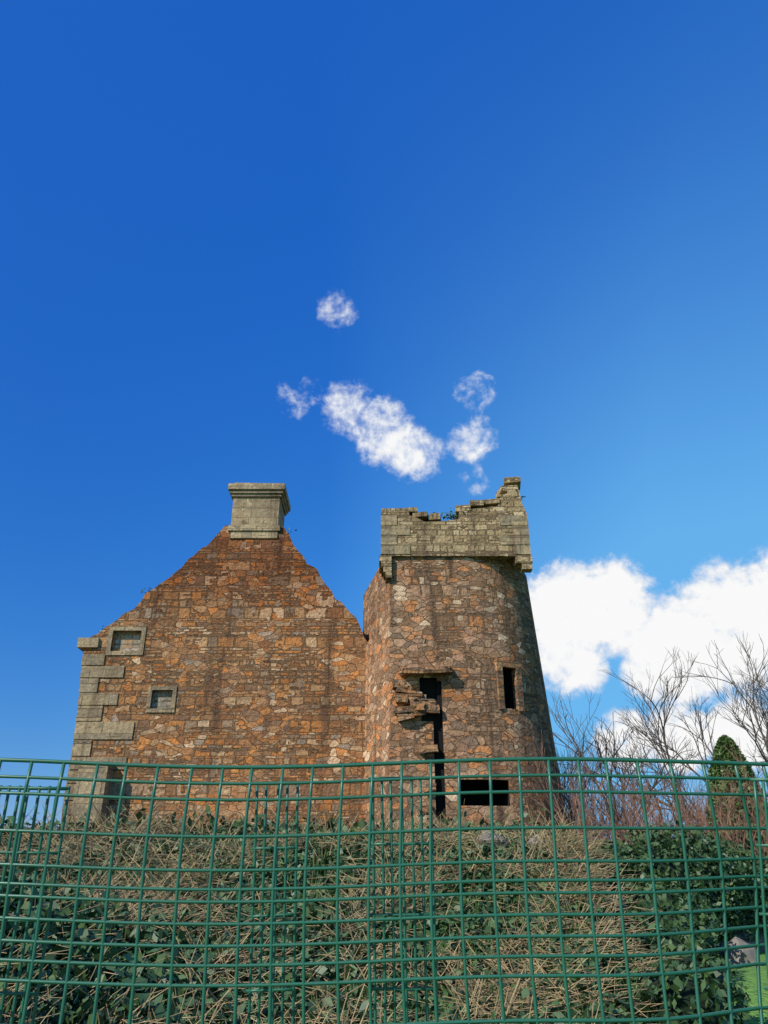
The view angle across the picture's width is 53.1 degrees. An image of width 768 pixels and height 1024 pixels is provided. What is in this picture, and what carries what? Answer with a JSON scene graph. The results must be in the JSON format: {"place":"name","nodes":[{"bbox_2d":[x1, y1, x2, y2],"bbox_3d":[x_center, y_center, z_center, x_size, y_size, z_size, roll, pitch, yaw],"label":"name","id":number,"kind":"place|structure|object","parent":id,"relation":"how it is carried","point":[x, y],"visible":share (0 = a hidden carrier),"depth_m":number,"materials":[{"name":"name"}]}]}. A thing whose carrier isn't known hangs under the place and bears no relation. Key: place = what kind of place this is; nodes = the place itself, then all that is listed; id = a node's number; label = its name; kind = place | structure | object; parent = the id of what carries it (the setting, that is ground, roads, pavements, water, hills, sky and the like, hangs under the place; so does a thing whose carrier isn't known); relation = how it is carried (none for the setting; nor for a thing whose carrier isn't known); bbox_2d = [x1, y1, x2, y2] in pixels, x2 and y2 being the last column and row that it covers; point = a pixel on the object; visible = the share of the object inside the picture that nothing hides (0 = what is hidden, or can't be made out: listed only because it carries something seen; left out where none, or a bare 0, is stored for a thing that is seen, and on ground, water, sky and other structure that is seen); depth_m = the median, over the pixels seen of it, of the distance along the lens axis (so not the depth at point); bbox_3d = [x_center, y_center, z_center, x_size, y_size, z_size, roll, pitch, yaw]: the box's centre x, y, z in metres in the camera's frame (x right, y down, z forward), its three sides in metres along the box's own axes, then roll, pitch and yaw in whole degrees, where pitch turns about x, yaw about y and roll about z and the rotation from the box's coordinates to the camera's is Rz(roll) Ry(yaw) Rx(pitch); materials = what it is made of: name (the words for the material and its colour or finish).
{"place":"outdoors","nodes":[
{"label":"outdoors","id":0,"kind":"place"},
{"bbox_2d":[70,638,113,827],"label":"stones","id":1,"kind":"object","parent":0,"point":[88,771],"visible":0.43,"depth_m":18.53,"materials":[{"name":"beige stone"}]},
{"bbox_2d":[62,525,367,829],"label":"gable wall","id":2,"kind":"structure","parent":0,"point":[254,651],"depth_m":20.04,"materials":[{"name":"brown stone"}]},
{"bbox_2d":[62,654,134,830],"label":"corner stones","id":3,"kind":"object","parent":2,"relation":"attached to","point":[90,676],"visible":0.52,"depth_m":19.58,"materials":[{"name":"beige stone"}]},
{"bbox_2d":[105,627,146,654],"bbox_3d":[-6.883,3.445,20.546,0.986,0.782,0.054,0,-26,0],"label":"gable window frame","id":4,"kind":"object","parent":2,"relation":"attached to","point":[110,639],"visible":1,"depth_m":20.51,"materials":[{"name":"grey stone"}]},
{"bbox_2d":[112,632,141,650],"bbox_3d":[-6.883,3.520,20.702,0.786,0.582,0.050,0,-26,0],"label":"window","id":5,"kind":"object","parent":2,"relation":"attached to","point":[126,641],"visible":0.79,"depth_m":20.69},
{"bbox_2d":[145,686,176,712],"bbox_3d":[-5.744,4.840,19.871,0.736,0.673,0.054,0,-26,0],"label":"gable window frame","id":6,"kind":"object","parent":2,"relation":"attached to","point":[160,710],"visible":1,"depth_m":19.83,"materials":[{"name":"grey stone"}]},
{"bbox_2d":[151,691,172,707],"bbox_3d":[-5.744,4.898,19.991,0.556,0.493,0.050,0,-26,0],"label":"window","id":7,"kind":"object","parent":2,"relation":"attached to","point":[162,699],"visible":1,"depth_m":19.98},
{"bbox_2d":[228,483,290,538],"bbox_3d":[-3.706,0.205,22.748,1.648,1.772,1.520,0,-26,0],"label":"chimney","id":8,"kind":"object","parent":2,"relation":"on","point":[261,510],"visible":0.87,"depth_m":22.23,"materials":[{"name":"grey stone"}]},
{"bbox_2d":[0,0,767,841],"label":"sky","id":9,"kind":"structure","parent":0,"point":[361,258],"materials":[{"name":"blue"}]},
{"bbox_2d":[342,872,767,1023],"bbox_3d":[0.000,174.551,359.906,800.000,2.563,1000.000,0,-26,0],"label":"ground","id":10,"kind":"structure","parent":0,"point":[748,976],"depth_m":8.71,"materials":[{"name":"green plant"}]},
{"bbox_2d":[0,804,654,1023],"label":"ivy mound","id":11,"kind":"object","parent":10,"relation":"on","point":[78,1007],"visible":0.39,"depth_m":6.78,"materials":[{"name":"green plant"}]},
{"bbox_2d":[0,793,685,1023],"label":"mound dry stems","id":12,"kind":"object","parent":10,"relation":"on","point":[480,988],"visible":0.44,"depth_m":7.85,"materials":[{"name":"beige plant"}]},
{"bbox_2d":[0,776,767,1023],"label":"fence panel","id":13,"kind":"object","parent":10,"relation":"on","point":[374,914],"visible":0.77,"depth_m":1.84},
{"bbox_2d":[0,757,767,1023],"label":"fence panel","id":14,"kind":"object","parent":10,"relation":"on","point":[730,1011],"visible":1,"depth_m":1.80,"materials":[{"name":"green metal"}]},
{"bbox_2d":[363,557,566,829],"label":"tower wall","id":15,"kind":"structure","parent":10,"relation":"on","point":[470,620],"depth_m":18.49,"materials":[{"name":"brown stone"}]},
{"bbox_2d":[391,666,453,823],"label":"broken castle stones","id":16,"kind":"object","parent":15,"relation":"attached to","point":[419,703],"visible":0.94,"depth_m":17.80,"materials":[{"name":"brown stone"}]},
{"bbox_2d":[381,485,529,569],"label":"parapet","id":17,"kind":"structure","parent":15,"relation":"attached to","point":[476,533],"depth_m":19.91,"materials":[{"name":"stone"}]},
{"bbox_2d":[381,515,530,554],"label":"corner stones","id":18,"kind":"object","parent":17,"relation":"attached to","point":[519,539],"visible":0.71,"depth_m":19.86,"materials":[{"name":"grey stone"}]},
{"bbox_2d":[408,477,520,521],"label":"castle parapet stones","id":19,"kind":"object","parent":17,"relation":"on","point":[473,504],"visible":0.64,"depth_m":20.29,"materials":[{"name":"grey stone"}]},
{"bbox_2d":[426,489,525,521],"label":"plants","id":20,"kind":"object","parent":19,"relation":"attached to","point":[453,516],"visible":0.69,"depth_m":20.33,"materials":[{"name":"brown plant"}]},
{"bbox_2d":[379,555,532,582],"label":"corbels","id":21,"kind":"object","parent":15,"relation":"attached to","point":[523,563],"visible":0.57,"depth_m":19.54,"materials":[{"name":"grey stone"}]},
{"bbox_2d":[495,660,524,711],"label":"castle tower window jambs","id":22,"kind":"object","parent":15,"relation":"attached to","point":[518,697],"visible":0.93,"depth_m":18.39,"materials":[{"name":"stone"}]},
{"bbox_2d":[475,832,509,846],"bbox_3d":[1.540,4.877,11.186,0.665,0.426,0.544,9,-27,-17],"label":"mound rock","id":23,"kind":"object","parent":10,"relation":"on","point":[487,834],"visible":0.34,"depth_m":11.04,"materials":[{"name":"grey stone"}]},
{"bbox_2d":[526,834,547,844],"bbox_3d":[2.297,5.060,11.557,0.460,0.439,0.513,-2,-18,24],"label":"mound rock","id":24,"kind":"object","parent":10,"relation":"on","point":[532,840],"visible":0.22,"depth_m":11.50,"materials":[{"name":"grey stone"}]},
{"bbox_2d":[548,690,696,822],"bbox_3d":[10.236,12.832,35.948,3.933,10.388,10.951,10,-28,-20],"label":"bare tree","id":25,"kind":"object","parent":10,"relation":"on","point":[656,781],"visible":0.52,"depth_m":38.11,"materials":[{"name":"brown plant"}]},
{"bbox_2d":[558,711,689,840],"bbox_3d":[9.696,11.791,30.611,5.147,7.656,3.581,0,-26,0],"label":"bare tree","id":26,"kind":"object","parent":10,"relation":"on","point":[616,754],"visible":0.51,"depth_m":31.57,"materials":[{"name":"brown plant"}]},
{"bbox_2d":[570,725,694,830],"bbox_3d":[11.566,13.432,33.902,4.617,7.559,5.629,20,-32,-35],"label":"bare tree","id":27,"kind":"object","parent":10,"relation":"on","point":[635,747],"visible":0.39,"depth_m":34.60,"materials":[{"name":"brown plant"}]},
{"bbox_2d":[512,722,767,874],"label":"bare shrubs","id":28,"kind":"object","parent":10,"relation":"on","point":[574,804],"visible":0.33,"depth_m":16.87,"materials":[{"name":"brown plant"}]},
{"bbox_2d":[598,646,704,826],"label":"bare tree","id":29,"kind":"object","parent":10,"relation":"on","point":[664,712],"visible":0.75,"depth_m":40.28,"materials":[{"name":"brown plant"}]},
{"bbox_2d":[627,686,719,822],"bbox_3d":[11.853,11.038,30.244,4.912,8.697,4.256,-7,-27,14],"label":"bare tree","id":30,"kind":"object","parent":10,"relation":"on","point":[671,747],"visible":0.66,"depth_m":31.13,"materials":[{"name":"brown plant"}]},
{"bbox_2d":[588,819,767,1023],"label":"hedge","id":31,"kind":"object","parent":10,"relation":"on","point":[704,921],"depth_m":10.31,"materials":[{"name":"green plant"}]},
{"bbox_2d":[716,941,723,958],"bbox_3d":[4.904,6.329,10.945,0.493,0.414,0.449,-20,-32,35],"label":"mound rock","id":32,"kind":"object","parent":10,"relation":"on","point":[720,953],"visible":0.06,"depth_m":10.86,"materials":[{"name":"grey stone"}]},
{"bbox_2d":[674,633,767,777],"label":"bare tree","id":33,"kind":"object","parent":10,"relation":"on","point":[760,749],"visible":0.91,"depth_m":34.54,"materials":[{"name":"brown plant"}]},
{"bbox_2d":[704,734,767,856],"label":"conifer","id":34,"kind":"object","parent":10,"relation":"on","point":[720,752],"depth_m":16.79,"materials":[{"name":"green plant"}]},
{"bbox_2d":[723,936,760,966],"bbox_3d":[4.926,6.136,10.605,0.488,0.503,0.646,-10,-28,20],"label":"mound rock","id":35,"kind":"object","parent":10,"relation":"on","point":[742,956],"visible":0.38,"depth_m":10.43,"materials":[{"name":"grey stone"}]},
{"bbox_2d":[732,925,755,943],"bbox_3d":[5.714,7.023,12.449,0.593,0.653,0.766,14,-15,-1],"label":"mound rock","id":36,"kind":"object","parent":10,"relation":"on","point":[744,935],"visible":0.06,"depth_m":12.32,"materials":[{"name":"grey stone"}]},
{"bbox_2d":[721,679,767,761],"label":"bare tree","id":37,"kind":"object","parent":10,"relation":"on","point":[760,707],"visible":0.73,"depth_m":33.19,"materials":[{"name":"brown plant"}]},
{"bbox_2d":[732,660,767,719],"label":"bare tree","id":38,"kind":"object","parent":10,"relation":"on","point":[755,682],"visible":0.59,"depth_m":38.69,"materials":[{"name":"brown plant"}]},
{"bbox_2d":[750,930,764,951],"bbox_3d":[6.172,7.245,12.817,0.696,0.546,0.664,-13,-29,25],"label":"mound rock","id":39,"kind":"object","parent":10,"relation":"on","point":[761,939],"visible":0.12,"depth_m":12.66,"materials":[{"name":"grey stone"}]},
{"bbox_2d":[747,675,767,757],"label":"bare tree","id":40,"kind":"object","parent":10,"relation":"on","point":[763,703],"visible":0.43,"depth_m":40.45,"materials":[{"name":"brown plant"}]}
]}

